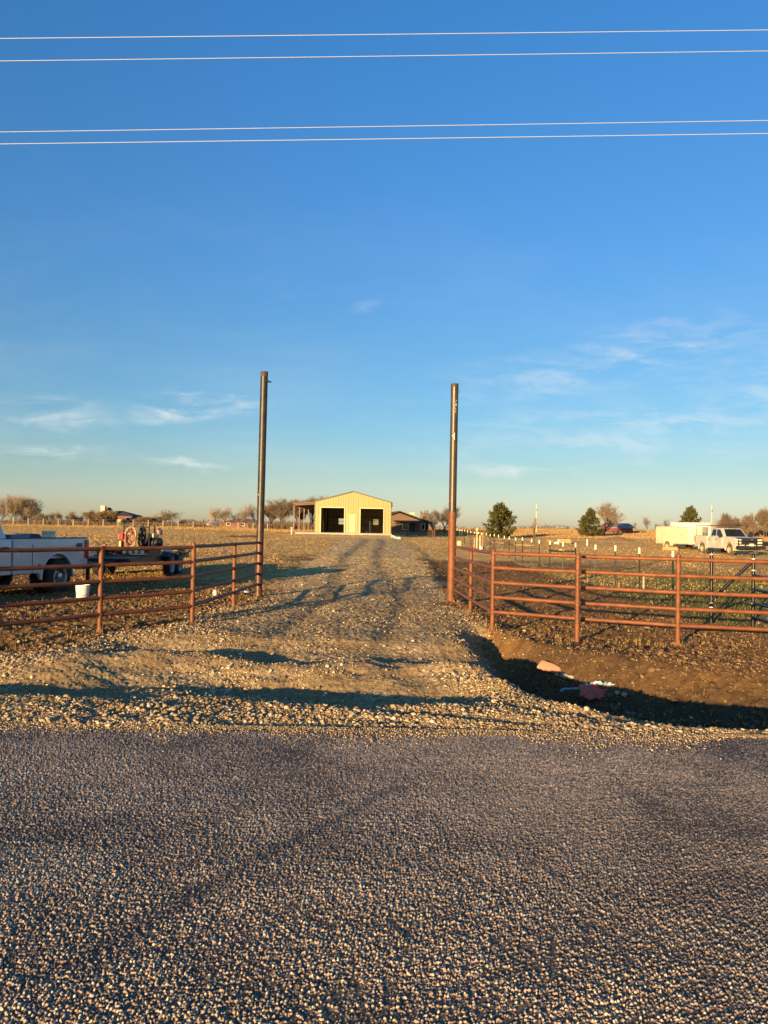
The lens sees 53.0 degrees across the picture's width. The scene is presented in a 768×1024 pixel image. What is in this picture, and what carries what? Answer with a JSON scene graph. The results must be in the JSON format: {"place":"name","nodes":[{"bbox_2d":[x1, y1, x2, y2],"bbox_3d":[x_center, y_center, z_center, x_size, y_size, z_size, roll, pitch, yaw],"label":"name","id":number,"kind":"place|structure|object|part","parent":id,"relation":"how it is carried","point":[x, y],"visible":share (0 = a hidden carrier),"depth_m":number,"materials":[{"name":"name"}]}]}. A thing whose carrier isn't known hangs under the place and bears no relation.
{"place":"outdoors","nodes":[
{"label":"outdoors","id":0,"kind":"place"},
{"bbox_2d":[293,491,392,533],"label":"metal barn","id":1,"kind":"structure","parent":0,"point":[357,512],"depth_m":91.05,"materials":[{"name":"beige metal"}]},
{"bbox_2d":[349,515,355,532],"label":"door","id":2,"kind":"structure","parent":1,"relation":"in","point":[352,518],"depth_m":91.01,"materials":[{"name":"beige paint"}]},
{"bbox_2d":[0,30,760,38],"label":"power line","id":3,"kind":"object","parent":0,"point":[386,34],"visible":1,"depth_m":11.15,"materials":[{"name":"silver metal"}]},
{"bbox_2d":[0,723,767,1023],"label":"road","id":4,"kind":"structure","parent":0,"point":[234,877],"depth_m":3.51,"materials":[{"name":"grey asphalt"}]},
{"bbox_2d":[0,721,767,758],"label":"road grit","id":5,"kind":"object","parent":4,"relation":"on","point":[332,729],"visible":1,"depth_m":6.04,"materials":[{"name":"gravel"}]},
{"bbox_2d":[0,525,767,737],"bbox_3d":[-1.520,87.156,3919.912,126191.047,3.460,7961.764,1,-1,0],"label":"ground","id":6,"kind":"structure","parent":0,"point":[336,553],"depth_m":11.66,"materials":[{"name":"gravel"}]},
{"bbox_2d":[0,502,6,520],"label":"bare tree","id":7,"kind":"object","parent":6,"relation":"on","point":[2,514],"visible":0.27,"depth_m":159.15,"materials":[{"name":"brown plant"}]},
{"bbox_2d":[0,492,45,521],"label":"bare tree","id":8,"kind":"object","parent":6,"relation":"on","point":[22,506],"visible":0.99,"depth_m":149.60,"materials":[{"name":"brown plant"}]},
{"bbox_2d":[22,512,46,521],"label":"bare tree","id":9,"kind":"object","parent":6,"relation":"on","point":[35,518],"visible":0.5,"depth_m":164.62,"materials":[{"name":"brown plant"}]},
{"bbox_2d":[0,524,91,592],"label":"pickup truck","id":10,"kind":"object","parent":6,"relation":"on","point":[43,558],"visible":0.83,"depth_m":17.17,"materials":[{"name":"white paint"}]},
{"bbox_3d":[-7.917,0.911,15.571,0.061,0.650,0.920,1,-1,16],"label":"door","id":11,"kind":"part","parent":10,"relation":"part of","materials":[{"name":"white paint"}]},
{"bbox_2d":[5,534,30,538],"bbox_3d":[-8.590,0.718,16.865,1.540,0.470,0.580,1,-1,16],"label":"tool box","id":12,"kind":"object","parent":10,"relation":"on","point":[8,536],"visible":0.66,"depth_m":16.61,"materials":[{"name":"blue"}]},
{"bbox_2d":[16,533,41,537],"bbox_3d":[-8.123,0.656,17.434,0.600,0.335,1.117,1,-1,4],"label":"canvas tarp","id":13,"kind":"object","parent":10,"relation":"in","point":[35,536],"visible":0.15,"depth_m":17.43,"materials":[{"name":"blue fabric"}]},
{"bbox_2d":[41,531,55,537],"bbox_3d":[-7.758,0.723,17.795,0.220,0.570,0.280,1,-1,4],"label":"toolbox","id":14,"kind":"object","parent":10,"relation":"on","point":[45,534],"visible":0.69,"depth_m":17.67,"materials":[{"name":"teal plastic"}]},
{"bbox_2d":[42,512,55,518],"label":"bare tree","id":15,"kind":"object","parent":6,"relation":"on","point":[51,517],"visible":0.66,"depth_m":184.74,"materials":[{"name":"brown plant"}]},
{"bbox_2d":[54,511,75,520],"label":"bare tree","id":16,"kind":"object","parent":6,"relation":"on","point":[58,515],"visible":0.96,"depth_m":191.65,"materials":[{"name":"brown plant"}]},
{"bbox_2d":[67,515,84,521],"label":"bare tree","id":17,"kind":"object","parent":6,"relation":"on","point":[74,516],"visible":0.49,"depth_m":196.60,"materials":[{"name":"brown plant"}]},
{"bbox_2d":[75,584,89,597],"bbox_3d":[-6.380,1.684,16.304,0.298,0.289,0.298,1,-1,-10],"label":"bucket","id":18,"kind":"object","parent":6,"relation":"on","point":[81,590],"visible":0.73,"depth_m":16.19,"materials":[{"name":"plastic"}]},
{"bbox_2d":[82,509,119,522],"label":"bare tree","id":19,"kind":"object","parent":6,"relation":"on","point":[106,516],"visible":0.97,"depth_m":158.66,"materials":[{"name":"brown plant"}]},
{"bbox_2d":[98,506,141,523],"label":"brick house","id":20,"kind":"structure","parent":6,"relation":"on","point":[124,517],"depth_m":168.49,"materials":[{"name":"brown brick"}]},
{"bbox_2d":[0,541,258,632],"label":"pipe fence","id":21,"kind":"object","parent":6,"relation":"on","point":[101,581],"visible":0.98,"depth_m":11.49,"materials":[{"name":"brown metal"}]},
{"bbox_2d":[85,549,190,579],"bbox_3d":[-7.714,1.533,23.139,2.440,0.852,8.160,1,-1,1],"label":"flatbed trailer","id":22,"kind":"object","parent":6,"relation":"on","point":[174,555],"visible":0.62,"depth_m":23.37,"materials":[{"name":"black metal"}]},
{"bbox_2d":[93,544,115,555],"bbox_3d":[-7.559,1.027,20.874,0.579,0.324,0.340,1,-1,6],"label":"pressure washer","id":23,"kind":"object","parent":22,"relation":"on","point":[106,553],"visible":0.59,"depth_m":20.80,"materials":[{"name":"black metal"}]},
{"bbox_2d":[116,524,160,556],"bbox_3d":[-6.963,0.794,21.885,1.050,0.905,0.750,1,-1,8],"label":"equipment skid","id":24,"kind":"object","parent":22,"relation":"on","point":[150,553],"visible":0.69,"depth_m":21.70,"materials":[{"name":"orange paint"}]},
{"bbox_2d":[118,533,123,546],"bbox_3d":[-7.327,0.808,21.450,0.130,0.425,0.270,1,-1,-8],"label":"gas can","id":25,"kind":"object","parent":24,"relation":"on","point":[120,536],"visible":0.75,"depth_m":21.39,"materials":[{"name":"red plastic"}]},
{"bbox_2d":[123,526,136,546],"bbox_3d":[-7.101,0.722,21.538,0.361,0.657,0.221,2,-1,-22],"label":"hose coil","id":26,"kind":"object","parent":24,"relation":"hanging from","point":[133,538],"visible":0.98,"depth_m":21.50,"materials":[{"name":"rubber"}]},
{"bbox_2d":[137,527,147,545],"bbox_3d":[-6.860,0.691,21.889,0.274,0.598,0.224,2,-1,-28],"label":"hose coil","id":27,"kind":"object","parent":24,"relation":"hanging from","point":[139,537],"visible":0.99,"depth_m":21.84,"materials":[{"name":"black rubber"}]},
{"bbox_2d":[143,525,162,545],"bbox_3d":[-6.633,0.713,22.185,0.560,0.672,0.350,1,-1,20],"label":"pump engine","id":28,"kind":"object","parent":24,"relation":"attached to","point":[155,540],"visible":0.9,"depth_m":22.07,"materials":[{"name":"black metal"}]},
{"bbox_2d":[9,518,267,529],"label":"wire fence","id":29,"kind":"object","parent":6,"relation":"on","point":[118,521],"visible":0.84,"depth_m":123.92,"materials":[{"name":"beige"}]},
{"bbox_2d":[132,516,167,523],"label":"bare tree","id":30,"kind":"object","parent":6,"relation":"on","point":[150,519],"visible":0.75,"depth_m":163.29,"materials":[{"name":"brown plant"}]},
{"bbox_2d":[153,509,184,524],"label":"bare tree","id":31,"kind":"object","parent":6,"relation":"on","point":[168,516],"visible":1,"depth_m":160.14,"materials":[{"name":"brown plant"}]},
{"bbox_2d":[205,521,221,525],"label":"shed","id":32,"kind":"structure","parent":6,"relation":"on","point":[214,522],"depth_m":174.17,"materials":[{"name":"stone"}]},
{"bbox_2d":[207,507,232,526],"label":"bare tree","id":33,"kind":"object","parent":6,"relation":"on","point":[224,515],"visible":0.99,"depth_m":150.08,"materials":[{"name":"brown plant"}]},
{"bbox_2d":[220,518,253,526],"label":"ranch house","id":34,"kind":"structure","parent":6,"relation":"on","point":[229,523],"depth_m":164.19,"materials":[{"name":"red brick"}]},
{"bbox_2d":[231,506,252,526],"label":"bare tree","id":35,"kind":"object","parent":6,"relation":"on","point":[243,514],"visible":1,"depth_m":152.04,"materials":[{"name":"brown plant"}]},
{"bbox_2d":[221,535,267,537],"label":"dirt mound","id":36,"kind":"object","parent":6,"relation":"on","point":[252,536],"visible":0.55,"depth_m":77.69,"materials":[{"name":"soil"}]},
{"bbox_2d":[244,502,264,521],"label":"bare tree","id":37,"kind":"object","parent":6,"relation":"on","point":[251,509],"visible":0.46,"depth_m":154.83,"materials":[{"name":"brown plant"}]},
{"bbox_2d":[255,371,271,595],"bbox_3d":[-2.789,-0.510,17.814,0.274,5.495,0.173,1,-1,0],"label":"gate post","id":38,"kind":"object","parent":6,"relation":"on","point":[264,380],"visible":0.95,"depth_m":17.76,"materials":[{"name":"metal"}]},
{"bbox_2d":[264,505,277,522],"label":"bare tree","id":39,"kind":"object","parent":6,"relation":"on","point":[269,515],"visible":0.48,"depth_m":156.64,"materials":[{"name":"brown plant"}]},
{"bbox_2d":[2,519,559,528],"bbox_3d":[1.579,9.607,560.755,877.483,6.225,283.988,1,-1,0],"label":"distant woods","id":40,"kind":"object","parent":6,"relation":"on","point":[166,521],"visible":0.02,"depth_m":460.83,"materials":[{"name":"plant"}]},
{"bbox_2d":[265,498,302,528],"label":"bare tree","id":41,"kind":"object","parent":6,"relation":"on","point":[282,510],"visible":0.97,"depth_m":139.34,"materials":[{"name":"brown plant"}]},
{"bbox_2d":[288,498,312,523],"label":"bare tree","id":42,"kind":"object","parent":6,"relation":"on","point":[302,517],"visible":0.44,"depth_m":147.24,"materials":[{"name":"brown plant"}]},
{"bbox_2d":[305,495,327,524],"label":"bare tree","id":43,"kind":"object","parent":6,"relation":"on","point":[313,499],"visible":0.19,"depth_m":150.40,"materials":[{"name":"brown plant"}]},
{"bbox_2d":[295,532,391,534],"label":"concrete slab","id":44,"kind":"structure","parent":6,"relation":"on","point":[355,533],"depth_m":90.06,"materials":[{"name":"grey concrete"}]},
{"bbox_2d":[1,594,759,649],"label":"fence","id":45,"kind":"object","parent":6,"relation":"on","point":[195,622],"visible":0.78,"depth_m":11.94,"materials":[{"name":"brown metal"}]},
{"bbox_2d":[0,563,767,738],"bbox_3d":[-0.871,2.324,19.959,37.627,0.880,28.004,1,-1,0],"label":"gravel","id":46,"kind":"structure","parent":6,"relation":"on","point":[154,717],"depth_m":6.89,"materials":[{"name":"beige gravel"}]},
{"bbox_2d":[0,559,767,729],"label":"dirt clods","id":47,"kind":"object","parent":6,"relation":"on","point":[666,654],"visible":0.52,"depth_m":10.80,"materials":[{"name":"brown soil"}]},
{"bbox_2d":[0,526,767,633],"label":"dry grass","id":48,"kind":"structure","parent":6,"relation":"on","point":[228,564],"depth_m":33.98,"materials":[{"name":"beige plant"}]},
{"bbox_2d":[0,518,767,535],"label":"brush","id":49,"kind":"object","parent":6,"relation":"on","point":[273,525],"visible":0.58,"depth_m":143.49,"materials":[{"name":"brown plant"}]},
{"bbox_2d":[0,598,767,728],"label":"dead weeds","id":50,"kind":"object","parent":6,"relation":"on","point":[61,623],"visible":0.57,"depth_m":11.55,"materials":[{"name":"brown plant"}]},
{"bbox_2d":[1,523,767,540],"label":"tall grass","id":51,"kind":"structure","parent":6,"relation":"on","point":[649,534],"depth_m":124.70,"materials":[{"name":"beige plant"}]},
{"bbox_2d":[373,511,428,532],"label":"wooden house","id":52,"kind":"structure","parent":6,"relation":"on","point":[413,522],"depth_m":128.09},
{"bbox_2d":[402,524,407,529],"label":"window frame","id":53,"kind":"structure","parent":52,"relation":"in","point":[404,526],"depth_m":128.06,"materials":[{"name":"beige plastic"}]},
{"bbox_2d":[410,523,414,532],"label":"door","id":54,"kind":"structure","parent":52,"relation":"in","point":[412,525],"depth_m":128.26,"materials":[{"name":"brown wood"}]},
{"bbox_2d":[395,523,434,536],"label":"farm gate","id":55,"kind":"structure","parent":6,"relation":"on","point":[419,530],"depth_m":99.94,"materials":[{"name":"brown metal"}]},
{"bbox_2d":[419,509,427,519],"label":"bare tree","id":56,"kind":"object","parent":6,"relation":"on","point":[422,514],"visible":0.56,"depth_m":138.13,"materials":[{"name":"brown plant"}]},
{"bbox_2d":[423,512,440,532],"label":"bare tree","id":57,"kind":"object","parent":6,"relation":"on","point":[430,522],"visible":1,"depth_m":128.09,"materials":[{"name":"brown plant"}]},
{"bbox_2d":[430,505,460,532],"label":"bare tree","id":58,"kind":"object","parent":6,"relation":"on","point":[445,518],"visible":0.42,"depth_m":132.06,"materials":[{"name":"brown plant"}]},
{"bbox_2d":[447,383,459,601],"bbox_3d":[1.546,-0.297,17.310,0.181,5.193,0.184,2,-2,-42],"label":"gate post","id":59,"kind":"object","parent":6,"relation":"on","point":[452,485],"visible":0.95,"depth_m":17.25,"materials":[{"name":"brown metal"}]},
{"bbox_2d":[473,527,478,547],"bbox_3d":[7.523,2.123,61.958,0.693,1.776,0.314,1,-1,-6],"label":"timber corner","id":60,"kind":"object","parent":6,"relation":"on","point":[477,534],"visible":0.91,"depth_m":61.91,"materials":[{"name":"grey wood"}]},
{"bbox_2d":[479,534,482,548],"bbox_3d":[7.554,2.371,59.795,0.320,1.300,0.443,1,-1,5],"label":"timber brace","id":61,"kind":"object","parent":6,"relation":"on","point":[480,541],"visible":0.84,"depth_m":59.94,"materials":[{"name":"brown wood"}]},
{"bbox_2d":[478,539,512,545],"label":"dirt mound","id":62,"kind":"object","parent":6,"relation":"on","point":[491,542],"visible":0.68,"depth_m":71.11,"materials":[{"name":"soil"}]},
{"bbox_2d":[481,501,516,537],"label":"cedar tree","id":63,"kind":"object","parent":6,"relation":"on","point":[502,512],"visible":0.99,"depth_m":104.32,"materials":[{"name":"green plant"}]},
{"bbox_2d":[509,547,532,549],"bbox_3d":[11.002,2.978,61.954,2.640,0.401,1.980,1,-1,0],"label":"dirt mound","id":64,"kind":"object","parent":6,"relation":"on","point":[524,548],"visible":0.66,"depth_m":61.47,"materials":[{"name":"soil"}]},
{"bbox_2d":[532,517,536,544],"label":"sapling","id":65,"kind":"object","parent":6,"relation":"on","point":[534,526],"visible":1,"depth_m":73.94,"materials":[{"name":"brown plant"}]},
{"bbox_2d":[515,525,567,528],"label":"corral fence","id":66,"kind":"object","parent":6,"relation":"on","point":[545,526],"visible":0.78,"depth_m":167.97,"materials":[{"name":"brown"}]},
{"bbox_2d":[537,660,560,672],"bbox_3d":[2.302,2.145,10.597,0.373,0.047,0.148,13,41,18],"label":"clay slab","id":67,"kind":"object","parent":6,"relation":"on","point":[547,666],"depth_m":10.58,"materials":[{"name":"orange stone"}]},
{"bbox_2d":[550,550,574,551],"bbox_3d":[13.154,2.889,57.001,1.875,0.200,0.378,1,-1,12],"label":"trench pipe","id":68,"kind":"object","parent":6,"relation":"on","point":[560,551],"visible":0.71,"depth_m":56.88,"materials":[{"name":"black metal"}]},
{"bbox_2d":[562,542,563,574],"bbox_3d":[6.931,1.926,29.879,0.051,1.513,0.049,1,-2,10],"label":"post","id":69,"kind":"object","parent":6,"relation":"on","point":[562,553],"visible":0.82,"depth_m":29.87,"materials":[{"name":"black paint"}]},
{"bbox_2d":[557,539,570,542],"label":"lumber","id":70,"kind":"object","parent":6,"relation":"on","point":[565,540],"visible":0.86,"depth_m":77.75,"materials":[{"name":"beige wood"}]},
{"bbox_2d":[560,673,568,678],"bbox_3d":[2.435,2.204,10.353,0.099,0.081,0.129,9,-6,-9],"label":"rock","id":71,"kind":"object","parent":6,"relation":"on","point":[563,675],"visible":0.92,"depth_m":10.31,"materials":[{"name":"grey stone"}]},
{"bbox_2d":[559,681,613,699],"bbox_3d":[2.687,2.296,9.771,0.904,0.323,0.309,1,-1,16],"label":"feed bag","id":72,"kind":"object","parent":6,"relation":"on","point":[591,690],"visible":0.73,"depth_m":9.71,"materials":[{"name":"purple plastic"}]},
{"bbox_2d":[576,507,604,536],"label":"cedar tree","id":73,"kind":"object","parent":6,"relation":"on","point":[590,519],"visible":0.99,"depth_m":119.43,"materials":[{"name":"green plant"}]},
{"bbox_2d":[594,545,595,583],"bbox_3d":[6.856,1.818,25.049,0.050,1.513,0.048,2,-1,11],"label":"post","id":74,"kind":"object","parent":6,"relation":"on","point":[594,564],"visible":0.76,"depth_m":25.03,"materials":[{"name":"black paint"}]},
{"bbox_2d":[593,502,625,534],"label":"bare tree","id":75,"kind":"object","parent":6,"relation":"on","point":[604,513],"visible":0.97,"depth_m":131.52,"materials":[{"name":"brown plant"}]},
{"bbox_2d":[452,545,767,644],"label":"pipe fence","id":76,"kind":"object","parent":6,"relation":"on","point":[677,591],"visible":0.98,"depth_m":11.51,"materials":[{"name":"brown metal"}]},
{"bbox_2d":[614,545,615,586],"bbox_3d":[6.761,1.735,22.504,0.051,1.513,0.049,0,-1,7],"label":"post","id":77,"kind":"object","parent":6,"relation":"on","point":[615,563],"visible":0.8,"depth_m":22.49,"materials":[{"name":"black paint"}]},
{"bbox_2d":[599,536,634,540],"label":"dirt mound","id":78,"kind":"object","parent":6,"relation":"on","point":[616,538],"visible":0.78,"depth_m":93.86,"materials":[{"name":"soil"}]},
{"bbox_2d":[600,523,641,532],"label":"red shed","id":79,"kind":"structure","parent":6,"relation":"on","point":[623,527],"depth_m":147.79,"materials":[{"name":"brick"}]},
{"bbox_2d":[638,548,640,597],"bbox_3d":[6.668,1.688,20.109,0.051,1.513,0.049,0,-1,2],"label":"post","id":80,"kind":"object","parent":6,"relation":"on","point":[639,571],"visible":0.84,"depth_m":20.09,"materials":[{"name":"black paint"}]},
{"bbox_2d":[641,516,650,529],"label":"bare tree","id":81,"kind":"object","parent":6,"relation":"on","point":[645,521],"visible":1,"depth_m":175.49,"materials":[{"name":"brown plant"}]},
{"bbox_2d":[537,569,767,636],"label":"green grass","id":82,"kind":"structure","parent":6,"relation":"on","point":[697,596],"depth_m":23.99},
{"bbox_2d":[662,547,677,550],"bbox_3d":[23.559,3.008,63.456,1.203,0.300,0.295,1,-1,4],"label":"lumber","id":83,"kind":"object","parent":6,"relation":"on","point":[669,548],"visible":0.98,"depth_m":63.33,"materials":[{"name":"beige wood"}]},
{"bbox_2d":[672,551,673,606],"bbox_3d":[6.620,1.648,17.648,0.051,1.512,0.048,0,-1,-1],"label":"post","id":84,"kind":"object","parent":6,"relation":"on","point":[672,579],"visible":0.7,"depth_m":17.63,"materials":[{"name":"black paint"}]},
{"bbox_2d":[656,526,707,549],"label":"cargo trailer","id":85,"kind":"object","parent":6,"relation":"on","point":[668,536],"visible":0.88,"depth_m":66.31,"materials":[{"name":"beige metal"}]},
{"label":"side door","id":86,"kind":"part","parent":85,"relation":"part of","materials":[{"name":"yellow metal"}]},
{"bbox_2d":[678,505,701,522],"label":"cedar tree","id":87,"kind":"object","parent":6,"relation":"on","point":[690,513],"visible":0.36,"depth_m":104.59,"materials":[{"name":"green plant"}]},
{"bbox_2d":[671,522,715,535],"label":"cargo trailer","id":88,"kind":"object","parent":6,"relation":"on","point":[710,528],"visible":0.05,"depth_m":77.98,"materials":[{"name":"beige metal"}]},
{"bbox_2d":[715,512,735,527],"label":"bare tree","id":89,"kind":"object","parent":6,"relation":"on","point":[726,518],"visible":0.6,"depth_m":116.78,"materials":[{"name":"brown plant"}]},
{"bbox_2d":[685,711,767,724],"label":"weeds","id":90,"kind":"object","parent":6,"relation":"on","point":[734,721],"visible":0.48,"depth_m":8.32,"materials":[{"name":"plant"}]},
{"bbox_2d":[694,525,765,555],"bbox_3d":[25.816,2.109,57.892,2.580,2.222,6.530,1,-1,-5],"label":"pickup truck","id":91,"kind":"object","parent":6,"relation":"on","point":[730,541],"visible":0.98,"depth_m":56.82,"materials":[{"name":"white paint"}]},
{"bbox_3d":[24.781,2.278,58.251,0.061,0.740,0.920,1,-1,-6],"label":"door","id":92,"kind":"part","parent":91,"relation":"part of","materials":[{"name":"white paint"}]},
{"bbox_3d":[24.960,1.551,58.175,0.136,0.487,0.735,1,-1,-5],"label":"side window","id":93,"kind":"part","parent":91,"relation":"part of","materials":[{"name":"black glass"}]},
{"bbox_3d":[24.867,2.256,57.180,0.061,0.740,1.150,1,-1,-5],"label":"door","id":94,"kind":"part","parent":91,"relation":"part of","materials":[{"name":"white paint"}]},
{"bbox_2d":[709,550,767,626],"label":"black pipe brace","id":95,"kind":"object","parent":6,"relation":"on","point":[753,590],"visible":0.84,"depth_m":14.19,"materials":[{"name":"black paint"}]},
{"bbox_2d":[733,517,748,530],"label":"bare tree","id":96,"kind":"object","parent":6,"relation":"on","point":[737,520],"visible":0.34,"depth_m":121.11,"materials":[{"name":"brown plant"}]},
{"bbox_2d":[742,512,759,536],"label":"bare tree","id":97,"kind":"object","parent":6,"relation":"on","point":[748,518],"visible":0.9,"depth_m":123.81,"materials":[{"name":"brown plant"}]},
{"bbox_2d":[755,505,767,537],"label":"bare tree","id":98,"kind":"object","parent":6,"relation":"on","point":[761,517],"visible":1,"depth_m":126.38,"materials":[{"name":"brown plant"}]},
{"bbox_2d":[0,0,767,529],"label":"sky","id":99,"kind":"structure","parent":0,"point":[596,305],"materials":[{"name":"blue"}]},
{"bbox_2d":[10,51,759,60],"bbox_3d":[-0.125,-7.084,11.759,86.860,0.360,0.010,1,-1,2],"label":"power line","id":100,"kind":"object","parent":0,"point":[386,56],"visible":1,"depth_m":11.75,"materials":[{"name":"silver metal"}]},
{"bbox_2d":[10,133,767,143],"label":"power line","id":101,"kind":"object","parent":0,"point":[387,138],"visible":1,"depth_m":11.07,"materials":[{"name":"silver metal"}]},
{"bbox_2d":[10,120,767,131],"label":"power line","id":102,"kind":"object","parent":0,"point":[387,126],"visible":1,"depth_m":11.69,"materials":[{"name":"silver metal"}]}
]}

